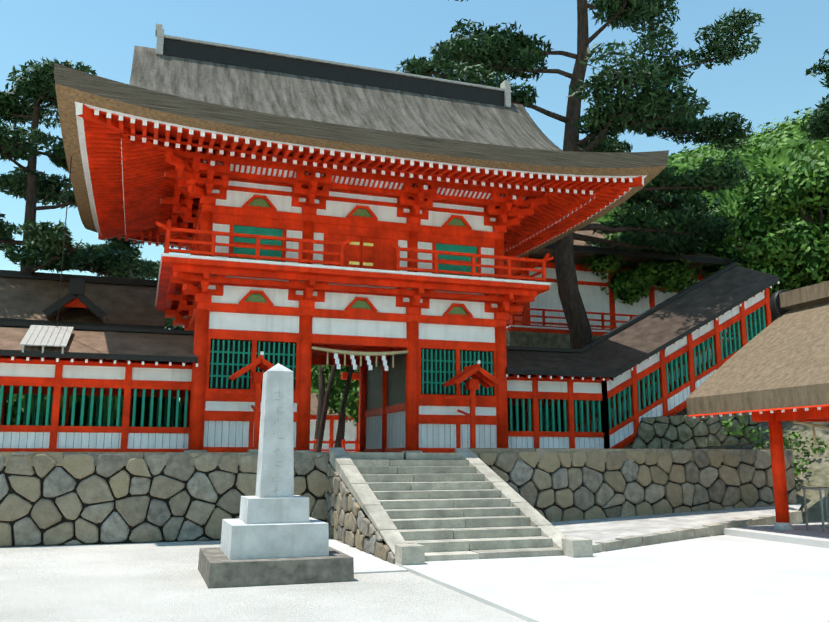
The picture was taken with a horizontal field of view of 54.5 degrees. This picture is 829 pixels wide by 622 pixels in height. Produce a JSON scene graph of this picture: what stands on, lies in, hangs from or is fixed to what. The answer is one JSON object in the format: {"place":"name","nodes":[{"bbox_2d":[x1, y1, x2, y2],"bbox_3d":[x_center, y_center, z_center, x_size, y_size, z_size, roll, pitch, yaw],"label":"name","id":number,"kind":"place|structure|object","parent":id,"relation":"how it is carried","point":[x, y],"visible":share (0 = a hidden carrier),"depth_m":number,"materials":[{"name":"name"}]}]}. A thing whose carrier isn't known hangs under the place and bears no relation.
{"place":"outdoors","nodes":[
{"label":"outdoors","id":0,"kind":"place"},
{"bbox_2d":[0,459,828,621],"bbox_3d":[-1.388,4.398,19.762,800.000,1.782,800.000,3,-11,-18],"label":"ground","id":1,"kind":"structure","parent":0,"point":[697,566],"depth_m":9.81,"materials":[{"name":"concrete"}]},
{"bbox_2d":[198,363,353,588],"bbox_3d":[-1.909,2.132,11.034,1.800,2.850,1.800,3,-11,-18],"label":"monument","id":2,"kind":"object","parent":1,"relation":"on","point":[274,534],"visible":1,"depth_m":10.44,"materials":[{"name":"stone"}]},
{"bbox_2d":[224,351,501,451],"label":"roofed lantern posts","id":3,"kind":"object","parent":1,"relation":"on","point":[477,374],"visible":0.79,"depth_m":19.78,"materials":[{"name":"paint"}]},
{"bbox_2d":[0,222,757,452],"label":"buildings","id":4,"kind":"structure","parent":1,"relation":"on","point":[540,321],"depth_m":31.47,"materials":[{"name":"paint"}]},
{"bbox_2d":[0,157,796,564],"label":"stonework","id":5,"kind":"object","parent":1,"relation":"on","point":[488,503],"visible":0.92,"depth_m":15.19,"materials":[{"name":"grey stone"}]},
{"bbox_2d":[0,321,197,451],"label":"corridor","id":6,"kind":"object","parent":5,"relation":"on","point":[126,363],"visible":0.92,"depth_m":18.64,"materials":[{"name":"paint"}]},
{"bbox_2d":[20,325,73,353],"bbox_3d":[-8.430,0.639,18.505,0.935,0.847,1.600,3,-11,-18],"label":"roof board","id":7,"kind":"object","parent":6,"relation":"on","point":[39,335],"visible":0.98,"depth_m":18.38,"materials":[{"name":"white wood"}]},
{"bbox_2d":[155,148,553,452],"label":"gate building","id":8,"kind":"structure","parent":5,"relation":"on","point":[408,296],"depth_m":20.52,"materials":[{"name":"red wood"}]},
{"bbox_2d":[76,103,643,261],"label":"roof eaves","id":9,"kind":"object","parent":8,"relation":"attached to","point":[129,166],"visible":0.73,"depth_m":19.81,"materials":[{"name":"red wood"}]},
{"bbox_2d":[54,24,668,260],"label":"gate roof","id":10,"kind":"structure","parent":8,"relation":"on","point":[240,92],"depth_m":21.22,"materials":[{"name":"grey wood"}]},
{"bbox_2d":[505,346,614,448],"bbox_3d":[3.400,2.663,23.499,3.420,3.216,3.840,3,-11,-18],"label":"corridor","id":11,"kind":"object","parent":5,"relation":"on","point":[538,385],"visible":0.56,"depth_m":22.31,"materials":[{"name":"paint"}]},
{"bbox_2d":[556,262,779,448],"bbox_3d":[7.790,1.605,25.204,6.150,6.871,3.840,3,-11,-18],"label":"corridor","id":12,"kind":"object","parent":5,"relation":"on","point":[663,336],"visible":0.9,"depth_m":24.14,"materials":[{"name":"paint"}]},
{"bbox_2d":[0,0,828,451],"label":"pine tree","id":13,"kind":"object","parent":1,"relation":"on","point":[574,312],"visible":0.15,"depth_m":29.03,"materials":[{"name":"brown plant"}]},
{"bbox_2d":[0,0,828,329],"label":"pine foliage","id":14,"kind":"object","parent":13,"relation":"attached to","point":[652,96],"visible":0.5,"depth_m":28.91,"materials":[{"name":"green plant"}]},
{"bbox_2d":[3,168,828,431],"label":"tree crowns","id":15,"kind":"object","parent":1,"relation":"on","point":[761,218],"visible":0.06,"depth_m":27.84,"materials":[{"name":"green plant"}]},
{"bbox_2d":[686,281,828,547],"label":"pavilion","id":16,"kind":"structure","parent":1,"relation":"on","point":[774,372],"depth_m":15.79,"materials":[{"name":"wood"}]},
{"bbox_2d":[0,0,828,400],"label":"sky","id":17,"kind":"structure","parent":0,"point":[771,83],"materials":[{"name":"blue"}]},
{"bbox_2d":[311,107,828,512],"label":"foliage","id":18,"kind":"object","parent":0,"point":[817,475],"depth_m":69.77,"materials":[{"name":"green plant"}]},
{"bbox_2d":[5,161,828,475],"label":"foliage","id":19,"kind":"object","parent":18,"relation":"on","point":[783,257],"visible":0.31,"depth_m":28.16,"materials":[{"name":"green plant"}]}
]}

